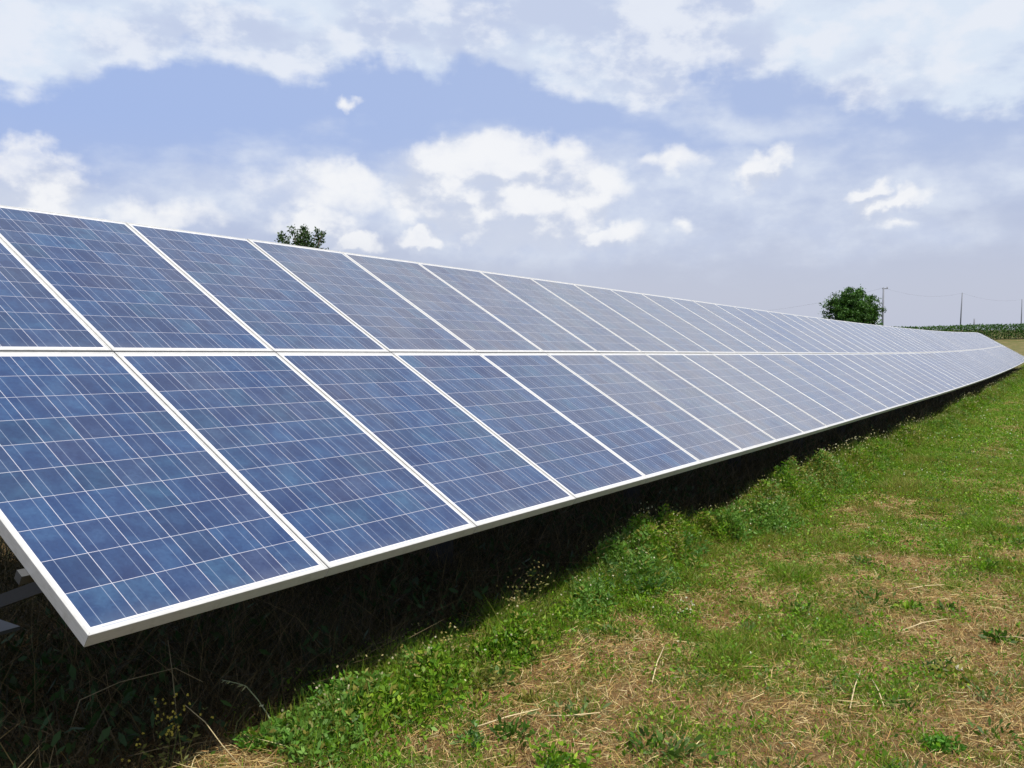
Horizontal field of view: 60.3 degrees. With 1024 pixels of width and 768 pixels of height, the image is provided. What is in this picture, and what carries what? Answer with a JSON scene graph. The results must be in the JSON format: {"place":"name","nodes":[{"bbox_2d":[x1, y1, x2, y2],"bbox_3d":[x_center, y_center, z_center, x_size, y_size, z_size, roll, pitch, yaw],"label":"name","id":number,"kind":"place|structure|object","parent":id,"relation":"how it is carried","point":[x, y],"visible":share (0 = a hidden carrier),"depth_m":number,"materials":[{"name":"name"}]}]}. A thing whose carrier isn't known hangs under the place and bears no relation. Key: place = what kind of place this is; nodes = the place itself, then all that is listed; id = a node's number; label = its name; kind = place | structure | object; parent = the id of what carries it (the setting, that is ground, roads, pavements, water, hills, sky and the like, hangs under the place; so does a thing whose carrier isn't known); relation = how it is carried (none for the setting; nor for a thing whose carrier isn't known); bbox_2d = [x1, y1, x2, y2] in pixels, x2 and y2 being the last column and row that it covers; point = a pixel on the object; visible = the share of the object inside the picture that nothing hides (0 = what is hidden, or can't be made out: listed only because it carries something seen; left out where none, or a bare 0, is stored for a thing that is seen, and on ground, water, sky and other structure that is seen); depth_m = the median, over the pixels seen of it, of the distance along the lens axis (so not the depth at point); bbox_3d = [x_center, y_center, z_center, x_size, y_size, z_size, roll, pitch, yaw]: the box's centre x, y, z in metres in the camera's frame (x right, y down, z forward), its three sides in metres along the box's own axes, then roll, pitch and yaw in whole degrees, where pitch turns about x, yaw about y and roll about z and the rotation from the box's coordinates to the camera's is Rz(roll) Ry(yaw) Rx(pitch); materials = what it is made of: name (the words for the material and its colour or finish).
{"place":"outdoors","nodes":[
{"label":"outdoors","id":0,"kind":"place"},
{"bbox_2d":[0,330,1023,767],"bbox_3d":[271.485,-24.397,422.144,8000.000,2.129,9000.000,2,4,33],"label":"ground","id":1,"kind":"structure","parent":0,"point":[1014,344],"depth_m":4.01,"materials":[{"name":"green plant"}]},
{"bbox_2d":[61,668,202,757],"bbox_3d":[-1.486,1.285,3.454,0.541,0.335,0.040,-1,4,-8],"label":"dry stalk","id":2,"kind":"object","parent":1,"relation":"on","point":[123,681],"visible":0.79,"depth_m":3.46,"materials":[{"name":"brown plant"}]},
{"bbox_2d":[121,693,212,767],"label":"flowering weed","id":3,"kind":"object","parent":1,"relation":"on","point":[168,740],"visible":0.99,"depth_m":3.32,"materials":[{"name":"green plant"}]},
{"bbox_2d":[185,705,242,767],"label":"dry stalk","id":4,"kind":"object","parent":1,"relation":"on","point":[217,739],"visible":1,"depth_m":3.35,"materials":[{"name":"beige plant"}]},
{"bbox_2d":[221,680,269,718],"bbox_3d":[-1.102,1.351,3.691,0.280,0.198,0.022,1,4,20],"label":"oat stalk","id":5,"kind":"object","parent":1,"relation":"on","point":[240,685],"visible":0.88,"depth_m":3.70,"materials":[{"name":"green plant"}]},
{"bbox_2d":[233,727,267,753],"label":"leafy weed","id":6,"kind":"object","parent":1,"relation":"on","point":[254,745],"visible":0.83,"depth_m":3.48,"materials":[{"name":"green plant"}]},
{"bbox_2d":[274,224,328,249],"bbox_3d":[-6.951,-2.361,29.004,2.695,5.928,2.275,2,4,33],"label":"tree","id":7,"kind":"object","parent":1,"relation":"on","point":[302,238],"visible":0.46,"depth_m":28.74,"materials":[{"name":"green plant"}]},
{"bbox_2d":[297,668,369,719],"bbox_3d":[-0.764,1.365,3.822,0.268,0.181,0.332,-3,5,-44],"label":"leafy weed","id":8,"kind":"object","parent":1,"relation":"on","point":[320,687],"visible":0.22,"depth_m":3.84,"materials":[{"name":"green plant"}]},
{"bbox_2d":[426,623,481,664],"bbox_3d":[-0.300,1.317,4.363,0.289,0.262,0.178,-3,5,-39],"label":"flowering weed","id":9,"kind":"object","parent":1,"relation":"on","point":[467,651],"visible":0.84,"depth_m":4.40,"materials":[{"name":"green plant"}]},
{"bbox_2d":[448,719,484,749],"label":"leafy weed","id":10,"kind":"object","parent":1,"relation":"on","point":[471,733],"visible":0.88,"depth_m":3.55,"materials":[{"name":"green plant"}]},
{"bbox_2d":[447,649,511,696],"bbox_3d":[-0.141,1.377,4.143,0.363,0.155,0.310,-2,4,-23],"label":"leafy weed","id":11,"kind":"object","parent":1,"relation":"on","point":[482,676],"visible":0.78,"depth_m":4.15,"materials":[{"name":"green plant"}]},
{"bbox_2d":[0,382,979,739],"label":"mounting rack","id":12,"kind":"object","parent":1,"relation":"on","point":[30,588],"visible":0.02,"depth_m":3.52,"materials":[{"name":"metal"}]},
{"bbox_2d":[0,238,111,351],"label":"solar panel","id":13,"kind":"object","parent":12,"relation":"attached to","point":[37,314],"visible":0.83,"depth_m":4.20,"materials":[{"name":"glass"}]},
{"bbox_2d":[0,205,273,352],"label":"solar panel","id":14,"kind":"object","parent":12,"relation":"attached to","point":[117,286],"visible":0.86,"depth_m":4.93,"materials":[{"name":"glass"}]},
{"bbox_2d":[0,352,327,646],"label":"solar panel","id":15,"kind":"object","parent":12,"relation":"attached to","point":[131,502],"visible":1,"depth_m":3.29,"materials":[{"name":"glass"}]},
{"bbox_2d":[126,222,388,352],"bbox_3d":[-1.688,-0.620,5.840,1.645,0.047,0.994,37,20,27],"label":"solar panel","id":16,"kind":"object","parent":12,"relation":"attached to","point":[272,304],"visible":0.85,"depth_m":5.78,"materials":[{"name":"glass"}]},
{"bbox_2d":[115,352,475,576],"bbox_3d":[-1.044,0.290,4.256,1.645,0.047,0.994,37,20,27],"label":"solar panel","id":17,"kind":"object","parent":12,"relation":"attached to","point":[334,488],"visible":0.94,"depth_m":4.16,"materials":[{"name":"glass"}]},
{"bbox_2d":[247,239,475,352],"bbox_3d":[-1.140,-0.650,6.677,1.645,0.046,0.994,37,20,27],"label":"solar panel","id":18,"kind":"object","parent":12,"relation":"attached to","point":[389,319],"visible":0.86,"depth_m":6.62,"materials":[{"name":"glass"}]},
{"bbox_2d":[276,352,575,532],"bbox_3d":[-0.497,0.261,5.093,1.645,0.046,0.994,37,20,27],"label":"solar panel","id":19,"kind":"object","parent":12,"relation":"attached to","point":[478,475],"visible":0.94,"depth_m":5.01,"materials":[{"name":"glass"}]},
{"bbox_2d":[342,252,543,352],"bbox_3d":[-0.593,-0.678,7.514,1.645,0.047,0.994,37,21,27],"label":"solar panel","id":20,"kind":"object","parent":12,"relation":"attached to","point":[464,319],"visible":0.85,"depth_m":7.46,"materials":[{"name":"glass"}]},
{"bbox_2d":[417,262,597,352],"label":"solar panel","id":21,"kind":"object","parent":12,"relation":"attached to","point":[538,329],"visible":0.85,"depth_m":8.31,"materials":[{"name":"glass"}]},
{"bbox_2d":[392,352,647,503],"bbox_3d":[0.050,0.232,5.930,1.645,0.047,0.994,37,20,27],"label":"solar panel","id":22,"kind":"object","parent":12,"relation":"attached to","point":[571,458],"visible":0.92,"depth_m":5.86,"materials":[{"name":"glass"}]},
{"bbox_2d":[478,270,642,352],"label":"solar panel","id":23,"kind":"object","parent":12,"relation":"attached to","point":[587,330],"visible":0.85,"depth_m":9.15,"materials":[{"name":"glass"}]},
{"bbox_2d":[479,353,700,482],"bbox_3d":[0.596,0.205,6.767,1.645,0.046,0.994,37,20,27],"label":"solar panel","id":24,"kind":"object","parent":12,"relation":"attached to","point":[651,454],"visible":0.92,"depth_m":6.71,"materials":[{"name":"glass"}]},
{"bbox_2d":[530,278,678,352],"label":"solar panel","id":25,"kind":"object","parent":12,"relation":"attached to","point":[614,322],"visible":0.85,"depth_m":9.99,"materials":[{"name":"glass"}]},
{"bbox_2d":[572,283,709,352],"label":"solar panel","id":26,"kind":"object","parent":12,"relation":"attached to","point":[650,324],"visible":0.86,"depth_m":10.83,"materials":[{"name":"glass"}]},
{"bbox_2d":[546,353,743,466],"bbox_3d":[1.143,0.177,7.604,1.645,0.046,0.994,37,20,27],"label":"solar panel","id":27,"kind":"object","parent":12,"relation":"attached to","point":[701,442],"visible":0.92,"depth_m":7.55,"materials":[{"name":"glass"}]},
{"bbox_2d":[610,289,735,353],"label":"solar panel","id":28,"kind":"object","parent":12,"relation":"attached to","point":[711,345],"visible":0.85,"depth_m":11.68,"materials":[{"name":"glass"}]},
{"bbox_2d":[600,353,777,454],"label":"solar panel","id":29,"kind":"object","parent":12,"relation":"attached to","point":[745,436],"visible":0.94,"depth_m":8.39,"materials":[{"name":"glass"}]},
{"bbox_2d":[641,293,758,352],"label":"solar panel","id":30,"kind":"object","parent":12,"relation":"attached to","point":[704,326],"visible":0.86,"depth_m":12.51,"materials":[{"name":"glass"}]},
{"bbox_2d":[669,297,778,353],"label":"solar panel","id":31,"kind":"object","parent":12,"relation":"attached to","point":[728,328],"visible":0.85,"depth_m":13.36,"materials":[{"name":"glass"}]},
{"bbox_2d":[644,353,804,444],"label":"solar panel","id":32,"kind":"object","parent":12,"relation":"attached to","point":[780,430],"visible":0.92,"depth_m":9.23,"materials":[{"name":"glass"}]},
{"bbox_2d":[692,300,795,353],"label":"solar panel","id":33,"kind":"object","parent":12,"relation":"attached to","point":[765,339],"visible":0.85,"depth_m":14.20,"materials":[{"name":"glass"}]},
{"bbox_2d":[681,353,827,436],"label":"solar panel","id":34,"kind":"object","parent":12,"relation":"attached to","point":[788,412],"visible":0.92,"depth_m":10.08,"materials":[{"name":"glass"}]},
{"bbox_2d":[714,303,811,353],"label":"solar panel","id":35,"kind":"object","parent":12,"relation":"attached to","point":[766,330],"visible":0.86,"depth_m":15.04,"materials":[{"name":"glass"}]},
{"bbox_2d":[712,353,846,429],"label":"solar panel","id":36,"kind":"object","parent":12,"relation":"attached to","point":[829,419],"visible":0.94,"depth_m":10.92,"materials":[{"name":"glass"}]},
{"bbox_2d":[733,306,825,353],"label":"solar panel","id":37,"kind":"object","parent":12,"relation":"attached to","point":[804,344],"visible":0.85,"depth_m":15.89,"materials":[{"name":"glass"}]},
{"bbox_2d":[752,309,837,353],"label":"solar panel","id":38,"kind":"object","parent":12,"relation":"attached to","point":[798,333],"visible":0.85,"depth_m":16.74,"materials":[{"name":"glass"}]},
{"bbox_2d":[738,353,863,423],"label":"solar panel","id":39,"kind":"object","parent":12,"relation":"attached to","point":[822,398],"visible":0.94,"depth_m":11.77,"materials":[{"name":"glass"}]},
{"bbox_2d":[767,311,849,353],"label":"solar panel","id":40,"kind":"object","parent":12,"relation":"attached to","point":[813,335],"visible":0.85,"depth_m":17.58,"materials":[{"name":"glass"}]},
{"bbox_2d":[762,354,877,418],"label":"solar panel","id":41,"kind":"object","parent":12,"relation":"attached to","point":[839,395],"visible":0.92,"depth_m":12.62,"materials":[{"name":"glass"}]},
{"bbox_2d":[781,313,859,353],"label":"solar panel","id":42,"kind":"object","parent":12,"relation":"attached to","point":[822,334],"visible":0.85,"depth_m":18.42,"materials":[{"name":"glass"}]},
{"bbox_2d":[793,314,868,353],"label":"solar panel","id":43,"kind":"object","parent":12,"relation":"attached to","point":[833,335],"visible":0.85,"depth_m":19.26,"materials":[{"name":"glass"}]},
{"bbox_2d":[782,354,889,414],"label":"solar panel","id":44,"kind":"object","parent":12,"relation":"attached to","point":[845,387],"visible":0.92,"depth_m":13.46,"materials":[{"name":"glass"}]},
{"bbox_2d":[805,316,876,353],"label":"solar panel","id":45,"kind":"object","parent":12,"relation":"attached to","point":[844,336],"visible":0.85,"depth_m":20.12,"materials":[{"name":"glass"}]},
{"bbox_2d":[798,353,900,410],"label":"solar panel","id":46,"kind":"object","parent":12,"relation":"attached to","point":[890,404],"visible":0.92,"depth_m":14.30,"materials":[{"name":"glass"}]},
{"bbox_2d":[815,317,884,352],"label":"solar panel","id":47,"kind":"object","parent":12,"relation":"attached to","point":[852,336],"visible":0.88,"depth_m":20.96,"materials":[{"name":"glass"}]},
{"bbox_2d":[827,319,891,352],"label":"solar panel","id":48,"kind":"object","parent":12,"relation":"attached to","point":[860,336],"visible":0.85,"depth_m":21.80,"materials":[{"name":"glass"}]},
{"bbox_2d":[815,354,909,407],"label":"solar panel","id":49,"kind":"object","parent":12,"relation":"attached to","point":[875,386],"visible":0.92,"depth_m":15.15,"materials":[{"name":"glass"}]},
{"bbox_2d":[836,320,898,352],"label":"solar panel","id":50,"kind":"object","parent":12,"relation":"attached to","point":[868,337],"visible":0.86,"depth_m":22.64,"materials":[{"name":"glass"}]},
{"bbox_2d":[828,354,918,404],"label":"solar panel","id":51,"kind":"object","parent":12,"relation":"attached to","point":[877,379],"visible":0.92,"depth_m":15.99,"materials":[{"name":"glass"}]},
{"bbox_2d":[844,321,905,352],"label":"solar panel","id":52,"kind":"object","parent":12,"relation":"attached to","point":[875,337],"visible":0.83,"depth_m":23.49,"materials":[{"name":"glass"}]},
{"bbox_2d":[852,322,911,352],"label":"solar panel","id":53,"kind":"object","parent":12,"relation":"attached to","point":[883,338],"visible":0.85,"depth_m":24.34,"materials":[{"name":"glass"}]},
{"bbox_2d":[841,354,925,401],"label":"solar panel","id":54,"kind":"object","parent":12,"relation":"attached to","point":[887,378],"visible":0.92,"depth_m":16.83,"materials":[{"name":"glass"}]},
{"bbox_2d":[860,323,916,352],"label":"solar panel","id":55,"kind":"object","parent":12,"relation":"attached to","point":[889,338],"visible":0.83,"depth_m":25.17,"materials":[{"name":"glass"}]},
{"bbox_2d":[852,354,933,398],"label":"solar panel","id":56,"kind":"object","parent":12,"relation":"attached to","point":[914,387],"visible":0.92,"depth_m":17.68,"materials":[{"name":"glass"}]},
{"bbox_2d":[867,324,921,352],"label":"solar panel","id":57,"kind":"object","parent":12,"relation":"attached to","point":[895,338],"visible":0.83,"depth_m":26.02,"materials":[{"name":"glass"}]},
{"bbox_2d":[874,325,926,352],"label":"solar panel","id":58,"kind":"object","parent":12,"relation":"attached to","point":[901,339],"visible":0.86,"depth_m":26.86,"materials":[{"name":"glass"}]},
{"bbox_2d":[862,354,939,396],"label":"solar panel","id":59,"kind":"object","parent":12,"relation":"attached to","point":[903,375],"visible":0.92,"depth_m":18.54,"materials":[{"name":"glass"}]},
{"bbox_2d":[879,325,930,351],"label":"solar panel","id":60,"kind":"object","parent":12,"relation":"attached to","point":[906,339],"visible":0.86,"depth_m":27.71,"materials":[{"name":"glass"}]},
{"bbox_2d":[871,353,945,394],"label":"solar panel","id":61,"kind":"object","parent":12,"relation":"attached to","point":[909,373],"visible":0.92,"depth_m":19.37,"materials":[{"name":"glass"}]},
{"bbox_2d":[885,326,934,351],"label":"solar panel","id":62,"kind":"object","parent":12,"relation":"attached to","point":[911,339],"visible":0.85,"depth_m":28.55,"materials":[{"name":"glass"}]},
{"bbox_2d":[879,353,950,392],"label":"solar panel","id":63,"kind":"object","parent":12,"relation":"attached to","point":[919,374],"visible":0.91,"depth_m":20.23,"materials":[{"name":"glass"}]},
{"bbox_2d":[892,327,938,351],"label":"solar panel","id":64,"kind":"object","parent":12,"relation":"attached to","point":[915,339],"visible":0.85,"depth_m":29.39,"materials":[{"name":"glass"}]},
{"bbox_2d":[896,327,943,351],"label":"solar panel","id":65,"kind":"object","parent":12,"relation":"attached to","point":[919,339],"visible":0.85,"depth_m":30.23,"materials":[{"name":"glass"}]},
{"bbox_2d":[887,353,955,391],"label":"solar panel","id":66,"kind":"object","parent":12,"relation":"attached to","point":[927,374],"visible":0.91,"depth_m":21.07,"materials":[{"name":"glass"}]},
{"bbox_2d":[902,328,946,351],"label":"solar panel","id":67,"kind":"object","parent":12,"relation":"attached to","point":[925,340],"visible":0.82,"depth_m":31.07,"materials":[{"name":"glass"}]},
{"bbox_2d":[894,353,960,389],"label":"solar panel","id":68,"kind":"object","parent":12,"relation":"attached to","point":[922,367],"visible":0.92,"depth_m":21.91,"materials":[{"name":"glass"}]},
{"bbox_2d":[905,328,949,351],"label":"solar panel","id":69,"kind":"object","parent":12,"relation":"attached to","point":[927,339],"visible":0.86,"depth_m":31.94,"materials":[{"name":"glass"}]},
{"bbox_2d":[901,353,964,388],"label":"solar panel","id":70,"kind":"object","parent":12,"relation":"attached to","point":[934,370],"visible":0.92,"depth_m":22.77,"materials":[{"name":"glass"}]},
{"bbox_2d":[908,353,968,386],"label":"solar panel","id":71,"kind":"object","parent":12,"relation":"attached to","point":[939,369],"visible":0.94,"depth_m":23.58,"materials":[{"name":"glass"}]},
{"bbox_2d":[914,353,972,385],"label":"solar panel","id":72,"kind":"object","parent":12,"relation":"attached to","point":[944,369],"visible":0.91,"depth_m":24.42,"materials":[{"name":"glass"}]},
{"bbox_2d":[919,353,975,383],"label":"solar panel","id":73,"kind":"object","parent":12,"relation":"attached to","point":[949,368],"visible":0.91,"depth_m":25.29,"materials":[{"name":"glass"}]},
{"bbox_2d":[925,352,978,382],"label":"solar panel","id":74,"kind":"object","parent":12,"relation":"attached to","point":[953,368],"visible":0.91,"depth_m":26.12,"materials":[{"name":"glass"}]},
{"bbox_2d":[928,352,981,381],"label":"solar panel","id":75,"kind":"object","parent":12,"relation":"attached to","point":[957,367],"visible":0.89,"depth_m":26.98,"materials":[{"name":"glass"}]},
{"bbox_2d":[932,352,984,380],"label":"solar panel","id":76,"kind":"object","parent":12,"relation":"attached to","point":[960,366],"visible":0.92,"depth_m":27.80,"materials":[{"name":"glass"}]},
{"bbox_2d":[937,352,986,379],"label":"solar panel","id":77,"kind":"object","parent":12,"relation":"attached to","point":[964,366],"visible":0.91,"depth_m":28.65,"materials":[{"name":"glass"}]},
{"bbox_2d":[941,352,989,378],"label":"solar panel","id":78,"kind":"object","parent":12,"relation":"attached to","point":[970,367],"visible":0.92,"depth_m":29.50,"materials":[{"name":"glass"}]},
{"bbox_2d":[945,352,991,377],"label":"solar panel","id":79,"kind":"object","parent":12,"relation":"attached to","point":[976,368],"visible":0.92,"depth_m":30.35,"materials":[{"name":"glass"}]},
{"bbox_2d":[949,351,994,376],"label":"solar panel","id":80,"kind":"object","parent":12,"relation":"attached to","point":[989,373],"visible":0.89,"depth_m":31.19,"materials":[{"name":"glass"}]},
{"bbox_2d":[951,351,996,375],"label":"solar panel","id":81,"kind":"object","parent":12,"relation":"attached to","point":[974,363],"visible":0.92,"depth_m":32.01,"materials":[{"name":"glass"}]},
{"bbox_2d":[470,708,539,728],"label":"straw stalk","id":82,"kind":"object","parent":1,"relation":"on","point":[506,717],"visible":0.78,"depth_m":3.72,"materials":[{"name":"beige plant"}]},
{"bbox_2d":[0,366,1023,767],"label":"undergrowth","id":83,"kind":"object","parent":1,"relation":"on","point":[508,550],"visible":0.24,"depth_m":4.58,"materials":[{"name":"plant"}]},
{"bbox_2d":[496,560,553,618],"bbox_3d":[0.074,1.222,5.092,0.338,0.386,0.388,2,4,33],"label":"flowering weed","id":84,"kind":"object","parent":1,"relation":"on","point":[539,601],"visible":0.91,"depth_m":5.08,"materials":[{"name":"green plant"}]},
{"bbox_2d":[529,731,597,767],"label":"leafy weed","id":85,"kind":"object","parent":1,"relation":"on","point":[559,760],"visible":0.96,"depth_m":3.37,"materials":[{"name":"green plant"}]},
{"bbox_2d":[150,384,1023,767],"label":"straw litter","id":86,"kind":"object","parent":1,"relation":"on","point":[782,708],"visible":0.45,"depth_m":4.36,"materials":[{"name":"beige plant"}]},
{"bbox_2d":[562,566,619,603],"bbox_3d":[0.545,1.272,5.540,0.358,0.261,0.340,3,5,42],"label":"leafy weed","id":87,"kind":"object","parent":1,"relation":"on","point":[607,594],"visible":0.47,"depth_m":5.52,"materials":[{"name":"green plant"}]},
{"bbox_2d":[213,367,1023,767],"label":"edge herbs","id":88,"kind":"object","parent":1,"relation":"on","point":[793,487],"visible":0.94,"depth_m":5.34,"materials":[{"name":"green plant"}]},
{"bbox_2d":[587,551,681,595],"bbox_3d":[0.776,1.247,5.817,0.620,0.293,0.498,0,4,-7],"label":"leafy weed","id":89,"kind":"object","parent":1,"relation":"on","point":[646,574],"visible":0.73,"depth_m":5.74,"materials":[{"name":"green plant"}]},
{"bbox_2d":[678,597,703,624],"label":"flowering weed","id":90,"kind":"object","parent":1,"relation":"on","point":[694,613],"visible":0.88,"depth_m":5.29,"materials":[{"name":"green plant"}]},
{"bbox_2d":[680,527,714,556],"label":"leafy weed","id":91,"kind":"object","parent":1,"relation":"on","point":[700,551],"visible":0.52,"depth_m":6.73,"materials":[{"name":"green plant"}]},
{"bbox_2d":[371,434,1023,767],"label":"weeds","id":92,"kind":"object","parent":1,"relation":"on","point":[675,752],"visible":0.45,"depth_m":4.22,"materials":[{"name":"green plant"}]},
{"bbox_2d":[467,398,1023,652],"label":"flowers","id":93,"kind":"object","parent":1,"relation":"on","point":[882,520],"visible":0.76,"depth_m":9.26,"materials":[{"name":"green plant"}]},
{"bbox_2d":[773,622,801,642],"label":"leafy weed","id":94,"kind":"object","parent":1,"relation":"on","point":[790,632],"visible":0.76,"depth_m":4.94,"materials":[{"name":"green plant"}]},
{"bbox_2d":[819,284,886,325],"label":"tree","id":95,"kind":"object","parent":1,"relation":"on","point":[852,306],"visible":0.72,"depth_m":76.90,"materials":[{"name":"green plant"}]},
{"bbox_2d":[922,656,958,673],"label":"leafy weed","id":96,"kind":"object","parent":1,"relation":"on","point":[931,662],"visible":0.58,"depth_m":4.45,"materials":[{"name":"green plant"}]},
{"bbox_2d":[918,730,968,754],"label":"leafy weed","id":97,"kind":"object","parent":1,"relation":"on","point":[930,739],"visible":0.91,"depth_m":3.56,"materials":[{"name":"green plant"}]},
{"bbox_2d":[891,323,1023,338],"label":"hedge","id":98,"kind":"object","parent":1,"relation":"on","point":[1003,329],"visible":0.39,"depth_m":92.13,"materials":[{"name":"green plant"}]},
{"bbox_2d":[0,0,1023,329],"label":"sky","id":99,"kind":"structure","parent":0,"point":[783,156],"materials":[{"name":"blue"}]},
{"bbox_2d":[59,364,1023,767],"bbox_3d":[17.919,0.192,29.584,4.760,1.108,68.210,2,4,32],"label":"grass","id":100,"kind":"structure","parent":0,"point":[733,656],"depth_m":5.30,"materials":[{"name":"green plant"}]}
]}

